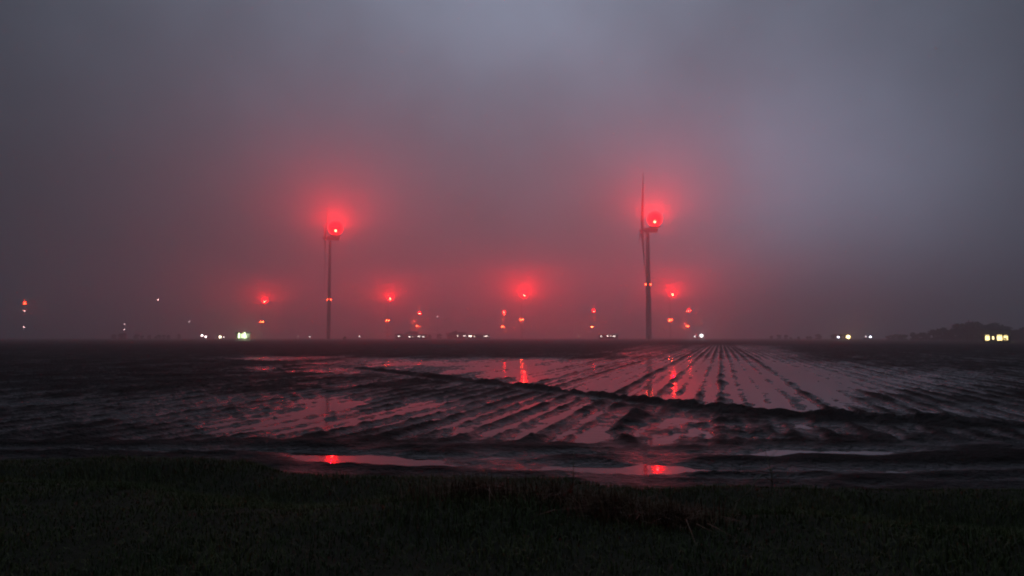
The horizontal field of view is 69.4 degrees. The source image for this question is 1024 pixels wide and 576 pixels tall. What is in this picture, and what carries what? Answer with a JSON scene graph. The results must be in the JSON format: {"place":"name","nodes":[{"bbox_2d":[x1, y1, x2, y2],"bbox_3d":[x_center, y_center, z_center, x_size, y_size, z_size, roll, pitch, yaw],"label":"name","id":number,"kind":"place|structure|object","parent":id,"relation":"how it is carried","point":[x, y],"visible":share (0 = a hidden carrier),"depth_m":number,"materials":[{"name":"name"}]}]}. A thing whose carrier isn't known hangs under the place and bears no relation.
{"place":"outdoors","nodes":[
{"label":"outdoors","id":0,"kind":"place"},
{"bbox_2d":[235,332,250,340],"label":"barn","id":1,"kind":"structure","parent":0,"point":[242,336],"depth_m":581.65,"materials":[{"name":"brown wood"}]},
{"bbox_2d":[396,334,426,338],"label":"farm shed","id":2,"kind":"structure","parent":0,"point":[411,336],"depth_m":890.71,"materials":[{"name":"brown wood"}]},
{"bbox_2d":[455,334,489,338],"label":"farm shed","id":3,"kind":"structure","parent":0,"point":[472,336],"depth_m":896.99,"materials":[{"name":"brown wood"}]},
{"bbox_2d":[0,344,1023,490],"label":"field","id":4,"kind":"structure","parent":0,"point":[102,386],"depth_m":20.90,"materials":[{"name":"brown soil"}]},
{"bbox_2d":[0,453,1023,575],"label":"verge","id":5,"kind":"structure","parent":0,"point":[442,568],"depth_m":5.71,"materials":[{"name":"green plant"}]},
{"bbox_2d":[351,467,594,512],"bbox_3d":[-0.348,1.934,6.846,2.486,0.632,1.731,0,-4,0],"label":"weed clump","id":6,"kind":"object","parent":5,"relation":"on","point":[475,482],"visible":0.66,"depth_m":6.88,"materials":[{"name":"plant"}]},
{"bbox_2d":[450,474,619,507],"bbox_3d":[0.287,1.879,6.713,1.566,0.416,1.273,-2,-4,26],"label":"weed clump","id":7,"kind":"object","parent":5,"relation":"on","point":[556,489],"visible":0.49,"depth_m":6.74,"materials":[{"name":"plant"}]},
{"bbox_2d":[568,452,578,489],"bbox_3d":[0.570,1.981,7.460,0.142,0.640,0.261,-2,-4,26],"label":"weed stalk","id":8,"kind":"object","parent":5,"relation":"on","point":[573,470],"visible":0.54,"depth_m":7.47,"materials":[{"name":"brown plant"}]},
{"bbox_2d":[516,480,750,528],"bbox_3d":[1.000,1.880,6.352,1.932,0.433,1.481,0,-4,0],"label":"weed clump","id":9,"kind":"object","parent":5,"relation":"on","point":[613,501],"visible":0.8,"depth_m":6.36,"materials":[{"name":"plant"}]},
{"bbox_2d":[573,496,756,543],"bbox_3d":[1.293,1.874,6.100,1.414,0.311,1.376,-2,-5,33],"label":"weed clump","id":10,"kind":"object","parent":5,"relation":"on","point":[669,512],"visible":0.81,"depth_m":6.09,"materials":[{"name":"plant"}]},
{"bbox_2d":[760,450,780,512],"bbox_3d":[2.289,1.713,6.526,0.257,0.571,0.108,1,-4,-11],"label":"weed stalk","id":11,"kind":"object","parent":5,"relation":"on","point":[770,480],"visible":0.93,"depth_m":6.51,"materials":[{"name":"brown plant"}]},
{"bbox_2d":[0,346,1023,474],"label":"water","id":12,"kind":"structure","parent":0,"point":[823,388],"depth_m":27.11,"materials":[{"name":"black liquid"}]},
{"bbox_2d":[0,338,1023,343],"bbox_3d":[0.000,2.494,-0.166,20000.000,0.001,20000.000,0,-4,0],"label":"ground","id":13,"kind":"structure","parent":0,"point":[432,341],"depth_m":446.15,"materials":[{"name":"brown soil"}]},
{"bbox_2d":[258,290,266,337],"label":"wind turbine","id":14,"kind":"object","parent":13,"relation":"on","point":[262,304],"visible":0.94,"depth_m":1852.21,"materials":[{"name":"paint"}]},
{"bbox_2d":[322,211,340,339],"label":"wind turbine","id":15,"kind":"object","parent":13,"relation":"on","point":[333,237],"visible":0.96,"depth_m":612.68,"materials":[{"name":"paint"}]},
{"bbox_2d":[385,295,390,337],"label":"wind turbine","id":16,"kind":"object","parent":13,"relation":"on","point":[387,302],"visible":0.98,"depth_m":1731.58,"materials":[{"name":"paint"}]},
{"bbox_2d":[501,309,504,337],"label":"wind turbine","id":17,"kind":"object","parent":13,"relation":"on","point":[502,326],"visible":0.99,"depth_m":2699.66,"materials":[{"name":"paint"}]},
{"bbox_2d":[518,288,524,338],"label":"wind turbine","id":18,"kind":"object","parent":13,"relation":"on","point":[521,299],"visible":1,"depth_m":1602.08,"materials":[{"name":"paint"}]},
{"bbox_2d":[589,311,593,337],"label":"wind turbine","id":19,"kind":"object","parent":13,"relation":"on","point":[591,325],"visible":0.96,"depth_m":2552.59,"materials":[{"name":"paint"}]},
{"bbox_2d":[638,181,660,340],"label":"wind turbine","id":20,"kind":"object","parent":13,"relation":"on","point":[650,229],"visible":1,"depth_m":566.31,"materials":[{"name":"paint"}]},
{"bbox_2d":[667,294,673,338],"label":"wind turbine","id":21,"kind":"object","parent":13,"relation":"on","point":[669,304],"visible":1,"depth_m":1561.87,"materials":[{"name":"paint"}]},
{"bbox_2d":[685,311,689,337],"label":"wind turbine","id":22,"kind":"object","parent":13,"relation":"on","point":[687,313],"visible":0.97,"depth_m":2528.18,"materials":[{"name":"paint"}]},
{"bbox_2d":[897,334,903,340],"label":"tree","id":23,"kind":"object","parent":13,"relation":"on","point":[900,337],"visible":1,"depth_m":573.72,"materials":[{"name":"green plant"}]},
{"bbox_2d":[910,332,917,340],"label":"tree","id":24,"kind":"object","parent":13,"relation":"on","point":[913,335],"visible":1,"depth_m":551.95,"materials":[{"name":"green plant"}]},
{"bbox_2d":[919,332,926,340],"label":"tree","id":25,"kind":"object","parent":13,"relation":"on","point":[924,335],"visible":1,"depth_m":522.56,"materials":[{"name":"green plant"}]},
{"bbox_2d":[926,329,937,340],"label":"tree","id":26,"kind":"object","parent":13,"relation":"on","point":[933,333],"visible":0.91,"depth_m":510.74,"materials":[{"name":"green plant"}]},
{"bbox_2d":[936,327,948,340],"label":"tree","id":27,"kind":"object","parent":13,"relation":"on","point":[942,330],"visible":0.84,"depth_m":490.69,"materials":[{"name":"green plant"}]},
{"bbox_2d":[951,323,973,340],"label":"tree","id":28,"kind":"object","parent":13,"relation":"on","point":[958,328],"visible":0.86,"depth_m":472.54,"materials":[{"name":"green plant"}]},
{"bbox_2d":[963,327,979,340],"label":"tree","id":29,"kind":"object","parent":13,"relation":"on","point":[970,331],"visible":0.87,"depth_m":465.35,"materials":[{"name":"green plant"}]},
{"bbox_2d":[965,320,983,340],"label":"tree","id":30,"kind":"object","parent":13,"relation":"on","point":[977,324],"visible":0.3,"depth_m":482.31,"materials":[{"name":"green plant"}]},
{"bbox_2d":[973,328,985,340],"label":"tree","id":31,"kind":"object","parent":13,"relation":"on","point":[978,332],"visible":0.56,"depth_m":459.31,"materials":[{"name":"green plant"}]},
{"bbox_2d":[981,324,999,329],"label":"tree","id":32,"kind":"object","parent":13,"relation":"on","point":[987,327],"visible":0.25,"depth_m":459.45,"materials":[{"name":"green plant"}]},
{"bbox_2d":[982,330,1010,343],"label":"farmhouse","id":33,"kind":"object","parent":13,"relation":"on","point":[996,336],"visible":1,"depth_m":292.79,"materials":[{"name":"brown wood"}]},
{"bbox_2d":[989,322,1005,328],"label":"tree","id":34,"kind":"object","parent":13,"relation":"on","point":[999,325],"visible":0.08,"depth_m":479.22,"materials":[{"name":"green plant"}]},
{"bbox_2d":[1011,329,1023,340],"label":"tree","id":35,"kind":"object","parent":13,"relation":"on","point":[1018,335],"visible":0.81,"depth_m":468.65,"materials":[{"name":"green plant"}]},
{"bbox_2d":[0,0,1023,337],"label":"sky","id":36,"kind":"structure","parent":0,"point":[805,168],"materials":[{"name":"grey"}]},
{"bbox_2d":[599,334,617,338],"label":"farm shed","id":37,"kind":"structure","parent":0,"point":[608,336],"depth_m":890.94,"materials":[{"name":"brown wood"}]}
]}

